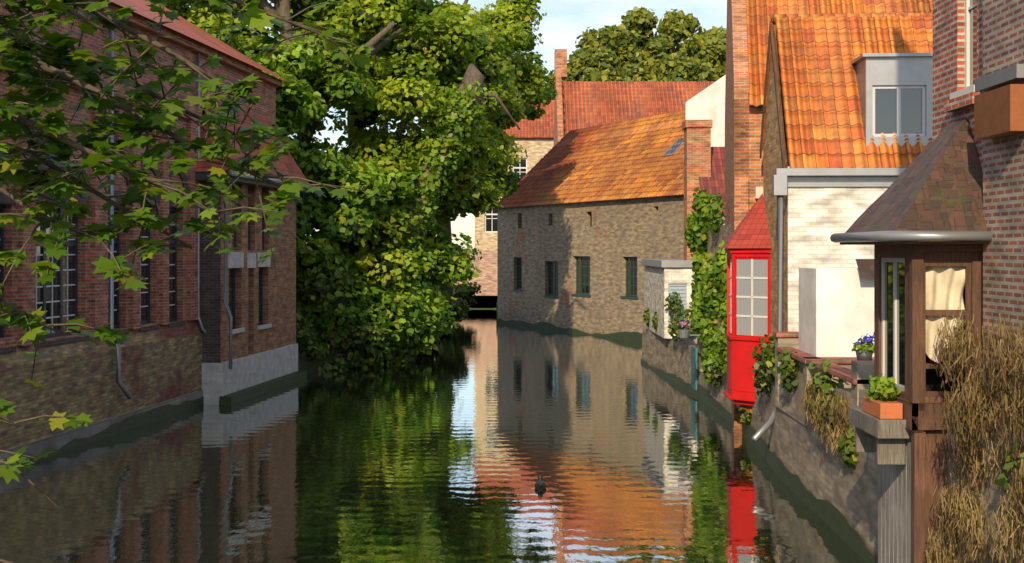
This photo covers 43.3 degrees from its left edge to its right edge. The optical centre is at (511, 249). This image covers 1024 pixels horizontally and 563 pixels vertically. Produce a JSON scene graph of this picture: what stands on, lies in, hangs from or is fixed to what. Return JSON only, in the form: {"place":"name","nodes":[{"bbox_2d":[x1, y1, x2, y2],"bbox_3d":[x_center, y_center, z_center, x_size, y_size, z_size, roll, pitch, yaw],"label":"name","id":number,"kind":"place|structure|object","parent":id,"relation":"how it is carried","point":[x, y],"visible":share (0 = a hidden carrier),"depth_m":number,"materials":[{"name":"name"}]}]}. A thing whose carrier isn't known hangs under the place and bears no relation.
{"place":"outdoors","nodes":[
{"label":"outdoors","id":0,"kind":"place"},
{"bbox_2d":[0,320,201,449],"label":"canal wall","id":1,"kind":"structure","parent":0,"point":[163,363],"depth_m":27.14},
{"bbox_2d":[0,0,281,348],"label":"brick wall","id":2,"kind":"structure","parent":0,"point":[20,286],"depth_m":29.17,"materials":[{"name":"red brick"}]},
{"bbox_2d":[0,131,176,337],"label":"window frames","id":3,"kind":"structure","parent":2,"relation":"in","point":[74,243],"depth_m":26.89,"materials":[{"name":"grey wood"}]},
{"bbox_2d":[0,156,174,332],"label":"window bars","id":4,"kind":"object","parent":3,"relation":"attached to","point":[52,301],"visible":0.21,"depth_m":26.54,"materials":[{"name":"grey metal"}]},
{"bbox_2d":[37,208,173,332],"bbox_3d":[-9.190,-0.761,26.281,0.001,4.952,12.449,0,0,6],"label":"window glass","id":5,"kind":"object","parent":3,"relation":"in","point":[71,288],"visible":0.14,"depth_m":26.68,"materials":[{"name":"black glass"}]},
{"bbox_2d":[0,155,187,353],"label":"building lintels","id":6,"kind":"object","parent":2,"relation":"in","point":[5,199],"visible":0.26,"depth_m":26.77,"materials":[{"name":"stone"}]},
{"bbox_2d":[107,0,274,126],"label":"board","id":7,"kind":"structure","parent":2,"relation":"attached to","point":[273,125],"depth_m":40.73,"materials":[{"name":"wood"}]},
{"bbox_2d":[109,0,288,81],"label":"building roof","id":8,"kind":"structure","parent":2,"relation":"on","point":[186,27],"depth_m":35.43,"materials":[{"name":"red tile"}]},
{"bbox_2d":[109,16,307,398],"bbox_3d":[-7.475,-0.903,34.309,1.110,8.394,12.994,0,0,6],"label":"building gutter and pipes","id":9,"kind":"object","parent":2,"relation":"attached to","point":[123,388],"visible":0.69,"depth_m":33.27,"materials":[{"name":"grey metal"}]},
{"bbox_2d":[200,106,232,213],"bbox_3d":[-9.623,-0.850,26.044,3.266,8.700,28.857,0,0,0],"label":"drainpipe","id":10,"kind":"object","parent":2,"relation":"attached to","point":[203,112],"depth_m":35.69,"materials":[{"name":"black metal"}]},
{"bbox_2d":[0,0,392,562],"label":"tree","id":11,"kind":"object","parent":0,"point":[14,171],"depth_m":8.35,"materials":[{"name":"green plant"}]},
{"bbox_2d":[221,182,295,362],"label":"brick wall","id":12,"kind":"structure","parent":0,"point":[279,296],"depth_m":36.73,"materials":[{"name":"brown brick"}]},
{"bbox_2d":[229,215,265,327],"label":"window panes","id":13,"kind":"structure","parent":12,"relation":"in","point":[233,241],"depth_m":35.02,"materials":[{"name":"black glass"}]},
{"bbox_2d":[229,269,260,325],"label":"window frames","id":14,"kind":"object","parent":13,"relation":"in","point":[231,290],"visible":0.27,"depth_m":34.97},
{"bbox_2d":[202,252,297,404],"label":"stone trim","id":15,"kind":"structure","parent":12,"relation":"attached to","point":[223,379],"depth_m":35.29,"materials":[{"name":"grey stone"}]},
{"bbox_2d":[195,99,308,182],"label":"annex roof","id":16,"kind":"structure","parent":12,"relation":"on","point":[289,164],"depth_m":36.84,"materials":[{"name":"red tile"}]},
{"bbox_2d":[195,172,309,192],"bbox_3d":[-7.286,-1.880,36.870,1.010,0.200,7.760,0,0,6],"label":"annex eave board","id":17,"kind":"object","parent":12,"relation":"attached to","point":[200,176],"visible":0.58,"depth_m":34.51,"materials":[{"name":"brown wood"}]},
{"bbox_2d":[298,296,496,372],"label":"land banks","id":18,"kind":"object","parent":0,"point":[308,364],"visible":0.09,"depth_m":42.61,"materials":[{"name":"green plant"}]},
{"bbox_2d":[167,0,544,362],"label":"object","id":19,"kind":"object","parent":18,"relation":"on","point":[358,123],"visible":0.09,"depth_m":45.99,"materials":[{"name":"green plant"}]},
{"bbox_2d":[164,0,558,367],"bbox_3d":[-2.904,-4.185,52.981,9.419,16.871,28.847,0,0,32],"label":"tree crown leaves","id":20,"kind":"object","parent":18,"relation":"on","point":[361,307],"visible":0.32,"depth_m":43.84,"materials":[{"name":"green plant"}]},
{"bbox_2d":[296,267,480,371],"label":"bush leaves","id":21,"kind":"object","parent":18,"relation":"on","point":[305,332],"visible":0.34,"depth_m":42.83,"materials":[{"name":"green plant"}]},
{"bbox_2d":[258,0,520,356],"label":"tree trunks","id":22,"kind":"object","parent":18,"relation":"on","point":[470,76],"visible":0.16,"depth_m":46.41,"materials":[{"name":"brown plant"}]},
{"bbox_2d":[369,76,487,363],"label":"ivy leaves","id":23,"kind":"object","parent":18,"relation":"on","point":[434,193],"visible":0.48,"depth_m":46.13,"materials":[{"name":"green plant"}]},
{"bbox_2d":[454,250,496,307],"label":"garden wall","id":24,"kind":"structure","parent":18,"relation":"on","point":[486,265],"depth_m":87.30,"materials":[{"name":"brick"}]},
{"bbox_2d":[475,138,553,249],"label":"cream house walls","id":25,"kind":"structure","parent":18,"relation":"on","point":[537,149],"depth_m":97.00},
{"bbox_2d":[485,158,541,231],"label":"cream house window frames","id":26,"kind":"structure","parent":25,"relation":"in","point":[513,170],"depth_m":97.15,"materials":[{"name":"white wood"}]},
{"bbox_2d":[486,159,525,230],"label":"window panes","id":27,"kind":"structure","parent":26,"relation":"in","point":[491,224],"depth_m":97.19,"materials":[{"name":"black glass"}]},
{"bbox_2d":[504,100,554,137],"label":"roof","id":28,"kind":"structure","parent":25,"relation":"on","point":[542,126],"depth_m":97.61,"materials":[{"name":"tile"}]},
{"bbox_2d":[554,49,566,145],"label":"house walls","id":29,"kind":"structure","parent":18,"relation":"on","point":[560,64],"depth_m":79.75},
{"bbox_2d":[562,81,715,136],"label":"house roof","id":30,"kind":"structure","parent":29,"relation":"on","point":[585,104],"depth_m":78.97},
{"bbox_2d":[0,309,866,562],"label":"canal water","id":31,"kind":"structure","parent":0,"point":[461,437],"depth_m":22.67,"materials":[{"name":"green liquid"}]},
{"bbox_2d":[0,390,202,464],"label":"building plinth","id":32,"kind":"structure","parent":31,"relation":"in","point":[46,444],"depth_m":26.20,"materials":[{"name":"grey concrete"}]},
{"bbox_2d":[197,181,220,362],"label":"annex end walls","id":33,"kind":"structure","parent":31,"relation":"in","point":[210,286],"depth_m":33.41,"materials":[{"name":"brown brick"}]},
{"bbox_2d":[219,370,306,404],"bbox_3d":[-6.983,4.015,36.836,0.320,0.470,7.200,0,0,6],"label":"wall base","id":34,"kind":"object","parent":31,"relation":"in","point":[252,391],"visible":0.64,"depth_m":35.86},
{"bbox_2d":[29,308,877,562],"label":"tide line algae","id":35,"kind":"object","parent":31,"relation":"on","point":[829,514],"visible":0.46,"depth_m":26.93,"materials":[{"name":"green plant"}]},
{"bbox_2d":[535,475,545,489],"bbox_3d":[0.479,3.920,21.671,0.200,0.240,0.499,0,0,0],"label":"duck","id":36,"kind":"object","parent":31,"relation":"on","point":[540,484],"visible":1,"depth_m":21.58},
{"bbox_2d":[497,194,683,333],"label":"house wall","id":37,"kind":"structure","parent":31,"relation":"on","point":[536,238],"depth_m":61.00,"materials":[{"name":"beige brick"}]},
{"bbox_2d":[512,256,637,298],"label":"window reveals","id":38,"kind":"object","parent":37,"relation":"in","point":[627,296],"depth_m":62.26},
{"bbox_2d":[517,258,636,294],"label":"window frames","id":39,"kind":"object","parent":38,"relation":"attached to","point":[630,276],"visible":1,"depth_m":57.60,"materials":[{"name":"teal wood"}]},
{"bbox_2d":[518,258,636,294],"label":"window panes","id":40,"kind":"structure","parent":38,"relation":"in","point":[583,286],"depth_m":61.76,"materials":[{"name":"black glass"}]},
{"bbox_2d":[492,109,685,208],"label":"house roof","id":41,"kind":"structure","parent":37,"relation":"on","point":[623,159],"depth_m":62.96,"materials":[{"name":"orange tile"}]},
{"bbox_2d":[662,137,683,156],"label":"skylight frame","id":42,"kind":"object","parent":41,"relation":"on","point":[664,155],"visible":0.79,"depth_m":57.75,"materials":[{"name":"grey metal"}]},
{"bbox_2d":[666,139,683,154],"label":"skylight glass","id":43,"kind":"object","parent":42,"relation":"in","point":[671,151],"visible":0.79,"depth_m":57.92,"materials":[{"name":"glass"}]},
{"bbox_2d":[590,212,591,226],"bbox_3d":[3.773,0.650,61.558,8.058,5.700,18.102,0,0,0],"label":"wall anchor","id":44,"kind":"object","parent":37,"relation":"attached to","point":[590,219],"depth_m":61.57,"materials":[{"name":"black metal"}]},
{"bbox_2d":[189,0,726,249],"label":"sky","id":45,"kind":"structure","parent":0,"point":[564,21],"materials":[{"name":"white"}]},
{"bbox_2d":[683,187,730,387],"bbox_3d":[5.821,0.924,32.588,2.359,5.120,6.332,0,0,0],"label":"ivy","id":46,"kind":"object","parent":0,"point":[709,290],"depth_m":32.23,"materials":[{"name":"green plant"}]},
{"bbox_2d":[755,187,762,198],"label":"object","id":47,"kind":"object","parent":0,"point":[758,192],"visible":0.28,"depth_m":27.63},
{"bbox_2d":[642,327,1023,562],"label":"quay wall","id":48,"kind":"structure","parent":0,"point":[850,493],"depth_m":19.09,"materials":[{"name":"grey stone"}]},
{"bbox_2d":[645,309,690,326],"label":"pink flowers","id":49,"kind":"object","parent":48,"relation":"on","point":[685,323],"visible":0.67,"depth_m":32.96,"materials":[{"name":"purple plant"}]},
{"bbox_2d":[644,266,694,338],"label":"shed walls","id":50,"kind":"structure","parent":48,"relation":"on","point":[658,281],"depth_m":40.75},
{"bbox_2d":[641,259,692,267],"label":"flat roof","id":51,"kind":"structure","parent":50,"relation":"on","point":[672,263],"depth_m":39.91,"materials":[{"name":"grey concrete"}]},
{"bbox_2d":[669,284,686,330],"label":"shed louvre door","id":52,"kind":"structure","parent":50,"relation":"in","point":[681,289],"depth_m":40.05,"materials":[{"name":"white wood"}]},
{"bbox_2d":[680,336,696,343],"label":"quay planters","id":53,"kind":"object","parent":48,"relation":"on","point":[693,340],"visible":0.14,"depth_m":37.50,"materials":[{"name":"grey stone"}]},
{"bbox_2d":[678,330,705,337],"bbox_3d":[4.665,2.150,33.000,0.870,0.200,0.340,0,0,0],"label":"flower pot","id":54,"kind":"object","parent":48,"relation":"on","point":[684,333],"visible":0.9,"depth_m":32.89,"materials":[{"name":"grey metal"}]},
{"bbox_2d":[691,346,697,390],"bbox_3d":[5.050,3.275,35.750,0.060,1.150,0.900,0,0,0],"label":"quay door","id":55,"kind":"structure","parent":48,"relation":"in","point":[694,366],"depth_m":35.51,"materials":[{"name":"teal wood"}]},
{"bbox_2d":[682,120,712,259],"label":"chimney stack","id":56,"kind":"object","parent":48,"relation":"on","point":[697,149],"visible":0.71,"depth_m":42.20,"materials":[{"name":"orange brick"}]},
{"bbox_2d":[683,75,725,224],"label":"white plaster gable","id":57,"kind":"structure","parent":48,"relation":"on","point":[708,103],"depth_m":44.60,"materials":[{"name":"white paint"}]},
{"bbox_2d":[699,147,724,214],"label":"tiled roof","id":58,"kind":"structure","parent":57,"relation":"on","point":[714,183],"depth_m":42.18,"materials":[{"name":"red tile"}]},
{"bbox_2d":[723,248,770,410],"bbox_3d":[4.924,1.710,27.335,0.784,3.480,2.459,0,0,3],"label":"red bay window","id":59,"kind":"structure","parent":48,"relation":"on","point":[740,391],"depth_m":26.67,"materials":[{"name":"red wood"}]},
{"bbox_2d":[722,193,770,247],"bbox_3d":[4.894,-0.615,27.337,0.820,1.170,2.560,0,0,3],"label":"bay window roof","id":60,"kind":"structure","parent":59,"relation":"on","point":[751,230],"depth_m":26.80,"materials":[{"name":"red tile"}]},
{"bbox_2d":[729,259,767,335],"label":"window muntins","id":61,"kind":"object","parent":59,"relation":"attached to","point":[751,296],"visible":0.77,"depth_m":26.55,"materials":[{"name":"white wood"}]},
{"bbox_2d":[643,291,858,468],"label":"quay weed leaves","id":62,"kind":"object","parent":48,"relation":"attached to","point":[764,367],"visible":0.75,"depth_m":23.25,"materials":[{"name":"green plant"}]},
{"bbox_2d":[725,0,788,434],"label":"tall house walls","id":63,"kind":"structure","parent":48,"relation":"on","point":[743,163],"depth_m":27.90,"materials":[{"name":"orange brick"}]},
{"bbox_2d":[746,0,932,106],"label":"tiled roof","id":64,"kind":"structure","parent":63,"relation":"on","point":[758,14],"depth_m":29.23,"materials":[{"name":"orange tile"}]},
{"bbox_2d":[763,25,787,351],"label":"side wall","id":65,"kind":"structure","parent":48,"relation":"on","point":[772,159],"depth_m":25.65,"materials":[{"name":"brown brick"}]},
{"bbox_2d":[751,196,782,441],"bbox_3d":[4.666,1.200,23.501,0.142,4.500,1.026,0,0,41],"label":"drainpipe","id":66,"kind":"object","parent":65,"relation":"attached to","point":[762,430],"visible":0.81,"depth_m":23.82,"materials":[{"name":"grey metal"}]},
{"bbox_2d":[760,21,785,167],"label":"white house bargeboards","id":67,"kind":"object","parent":65,"relation":"attached to","point":[770,40],"visible":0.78,"depth_m":25.51,"materials":[{"name":"wood"}]},
{"bbox_2d":[763,23,787,149],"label":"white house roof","id":68,"kind":"structure","parent":65,"relation":"attached to","point":[774,24],"depth_m":26.49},
{"bbox_2d":[775,337,873,457],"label":"terrace walls","id":69,"kind":"structure","parent":48,"relation":"on","point":[862,371],"depth_m":21.00,"materials":[{"name":"stone"}]},
{"bbox_2d":[772,332,873,384],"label":"terrace copings","id":70,"kind":"object","parent":69,"relation":"on","point":[835,369],"visible":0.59,"depth_m":20.35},
{"bbox_2d":[855,349,872,359],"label":"terrace pots","id":71,"kind":"object","parent":70,"relation":"on","point":[862,356],"visible":0.29,"depth_m":19.50,"materials":[{"name":"grey"}]},
{"bbox_2d":[799,267,873,356],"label":"white rendered block","id":72,"kind":"structure","parent":48,"relation":"on","point":[836,311],"depth_m":21.00,"materials":[{"name":"white paint"}]},
{"bbox_2d":[856,259,873,277],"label":"canopy tiles","id":73,"kind":"object","parent":72,"relation":"on","point":[866,268],"visible":0.4,"depth_m":20.89,"materials":[{"name":"brown tile"}]},
{"bbox_2d":[788,166,888,331],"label":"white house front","id":74,"kind":"structure","parent":48,"relation":"on","point":[818,217],"depth_m":23.97,"materials":[{"name":"brick"}]},
{"bbox_2d":[772,168,905,195],"bbox_3d":[7.270,-1.250,23.757,4.901,0.500,0.270,0,0,3],"label":"gutter","id":75,"kind":"object","parent":74,"relation":"attached to","point":[783,179],"visible":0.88,"depth_m":23.75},
{"bbox_2d":[775,15,932,167],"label":"tiled roof","id":76,"kind":"structure","parent":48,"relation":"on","point":[822,110],"depth_m":24.73,"materials":[{"name":"orange tile"}]},
{"bbox_2d":[771,13,932,22],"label":"white house ridge tiles","id":77,"kind":"object","parent":76,"relation":"on","point":[773,16],"visible":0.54,"depth_m":25.61,"materials":[{"name":"tile"}]},
{"bbox_2d":[851,53,932,145],"bbox_3d":[7.225,-2.660,24.529,1.453,1.960,1.381,0,0,0],"label":"dormer","id":78,"kind":"object","parent":76,"relation":"attached to","point":[875,69],"visible":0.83,"depth_m":23.98,"materials":[{"name":"grey paint"}]},
{"bbox_2d":[872,85,925,136],"bbox_3d":[7.200,-2.580,24.050,0.987,0.960,0.050,0,0,3],"label":"dormer window frame","id":79,"kind":"object","parent":78,"relation":"in","point":[898,88],"visible":1,"depth_m":24.02,"materials":[{"name":"white wood"}]},
{"bbox_2d":[875,89,921,133],"bbox_3d":[7.200,-2.580,24.055,0.866,0.840,0.045,0,0,0],"label":"dormer window glass","id":80,"kind":"object","parent":79,"relation":"in","point":[885,111],"visible":1,"depth_m":24.05,"materials":[{"name":"grey glass"}]},
{"bbox_2d":[851,338,900,401],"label":"potted plant leaves","id":81,"kind":"object","parent":48,"relation":"on","point":[883,389],"visible":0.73,"depth_m":13.98,"materials":[{"name":"green plant"}]},
{"bbox_2d":[856,333,873,344],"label":"blue flowers","id":82,"kind":"object","parent":81,"relation":"on","point":[866,338],"visible":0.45,"depth_m":19.51,"materials":[{"name":"blue plant"}]},
{"bbox_2d":[798,309,1023,562],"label":"dry grass tufts","id":83,"kind":"object","parent":48,"relation":"attached to","point":[986,391],"visible":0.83,"depth_m":12.34,"materials":[{"name":"brown plant"}]},
{"bbox_2d":[874,244,982,562],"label":"timber frame","id":84,"kind":"object","parent":48,"relation":"on","point":[929,446],"depth_m":13.52,"materials":[{"name":"brown wood"}]},
{"bbox_2d":[849,406,909,464],"bbox_3d":[4.040,2.050,14.250,0.340,0.500,1.200,0,0,0],"label":"stone ledge","id":85,"kind":"object","parent":84,"relation":"attached to","point":[884,439],"visible":0.94,"depth_m":13.80,"materials":[{"name":"grey stone"}]},
{"bbox_2d":[863,396,902,418],"bbox_3d":[4.030,1.715,14.050,0.240,0.170,0.700,0,0,0],"label":"terracotta trough","id":86,"kind":"object","parent":85,"relation":"on","point":[887,409],"visible":0.89,"depth_m":13.70,"materials":[{"name":"orange ceramic"}]},
{"bbox_2d":[881,258,904,391],"bbox_3d":[4.260,0.811,14.328,0.040,1.443,0.974,0,0,0],"label":"window frame","id":87,"kind":"object","parent":84,"relation":"attached to","point":[895,261],"visible":0.5,"depth_m":14.35,"materials":[{"name":"white wood"}]},
{"bbox_2d":[878,439,910,562],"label":"oriel skirt planks","id":88,"kind":"object","parent":84,"relation":"attached to","point":[894,513],"visible":0.57,"depth_m":14.24,"materials":[{"name":"grey wood"}]},
{"bbox_2d":[840,241,988,244],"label":"wooden oriel soffit","id":89,"kind":"structure","parent":84,"relation":"attached to","point":[915,242],"depth_m":13.18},
{"bbox_2d":[845,118,987,232],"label":"porch roof","id":90,"kind":"structure","parent":84,"relation":"on","point":[936,184],"depth_m":13.63,"materials":[{"name":"brown tile"}]},
{"bbox_2d":[830,231,992,242],"bbox_3d":[4.378,-0.140,14.223,1.185,0.110,2.295,0,0,0],"label":"gutter","id":91,"kind":"object","parent":90,"relation":"attached to","point":[878,236],"visible":0.79,"depth_m":13.11,"materials":[{"name":"grey metal"}]},
{"bbox_2d":[926,361,959,368],"bbox_3d":[4.551,1.231,13.785,0.529,0.050,0.330,0,0,0],"label":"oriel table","id":92,"kind":"object","parent":84,"relation":"attached to","point":[929,365],"visible":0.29,"depth_m":13.62,"materials":[{"name":"brown wood"}]},
{"bbox_2d":[926,266,964,362],"bbox_3d":[4.551,0.679,13.620,0.449,1.030,0.109,0,0,0],"label":"curtain","id":93,"kind":"object","parent":84,"relation":"hanging from","point":[945,287],"visible":0.81,"depth_m":13.62,"materials":[{"name":"beige fabric"}]},
{"bbox_2d":[924,262,970,395],"bbox_3d":[4.551,0.830,13.550,0.529,1.412,0.040,0,0,0],"label":"window frame","id":94,"kind":"object","parent":84,"relation":"attached to","point":[966,312],"visible":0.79,"depth_m":13.53,"materials":[{"name":"brown wood"}]},
{"bbox_2d":[983,0,1023,407],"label":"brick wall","id":95,"kind":"structure","parent":48,"relation":"on","point":[1003,180],"depth_m":12.79,"materials":[{"name":"red brick"}]},
{"bbox_2d":[974,84,1023,138],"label":"copper hopper","id":96,"kind":"object","parent":95,"relation":"attached to","point":[998,112],"visible":1,"depth_m":12.43,"materials":[{"name":"brown metal"}]},
{"bbox_2d":[975,64,1023,91],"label":"house flashing","id":97,"kind":"object","parent":96,"relation":"on","point":[1002,77],"visible":1,"depth_m":12.58,"materials":[{"name":"grey metal"}]},
{"bbox_2d":[994,437,1023,517],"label":"ivy leaves","id":98,"kind":"object","parent":48,"relation":"on","point":[1002,480],"visible":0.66,"depth_m":11.47,"materials":[{"name":"green plant"}]},
{"bbox_2d":[926,285,964,390],"bbox_3d":[4.620,0.730,14.025,0.660,1.740,0.050,0,0,0],"label":"window pane","id":99,"kind":"structure","parent":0,"point":[934,382],"depth_m":14.00,"materials":[{"name":"black glass"}]},
{"bbox_2d":[933,0,982,172],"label":"house wall","id":100,"kind":"structure","parent":0,"point":[948,47],"depth_m":14.63,"materials":[{"name":"red brick"}]},
{"bbox_2d":[950,0,974,98],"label":"window frame","id":101,"kind":"object","parent":100,"relation":"in","point":[968,88],"visible":0.46,"depth_m":14.34,"materials":[{"name":"white wood"}]},
{"bbox_2d":[968,3,976,9],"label":"house window bars","id":102,"kind":"object","parent":101,"relation":"attached to","point":[972,6],"visible":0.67,"depth_m":14.20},
{"bbox_2d":[970,0,976,84],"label":"window frame","id":103,"kind":"object","parent":101,"relation":"in","point":[973,44],"visible":0.33,"depth_m":14.22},
{"bbox_2d":[944,92,981,111],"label":"brick sill","id":104,"kind":"structure","parent":100,"relation":"attached to","point":[959,103],"depth_m":14.05,"materials":[{"name":"red brick"}]},
{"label":"tree trunks","id":105,"kind":"object","parent":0,"visible":0},
{"bbox_2d":[545,6,725,89],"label":"tree leaves","id":106,"kind":"object","parent":105,"relation":"attached to","point":[665,61],"visible":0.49,"depth_m":118.01,"materials":[{"name":"green plant"}]},
{"bbox_2d":[576,16,713,80],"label":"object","id":107,"kind":"object","parent":106,"relation":"on","point":[628,43],"visible":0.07,"depth_m":118.76,"materials":[{"name":"brown plant"}]}
]}

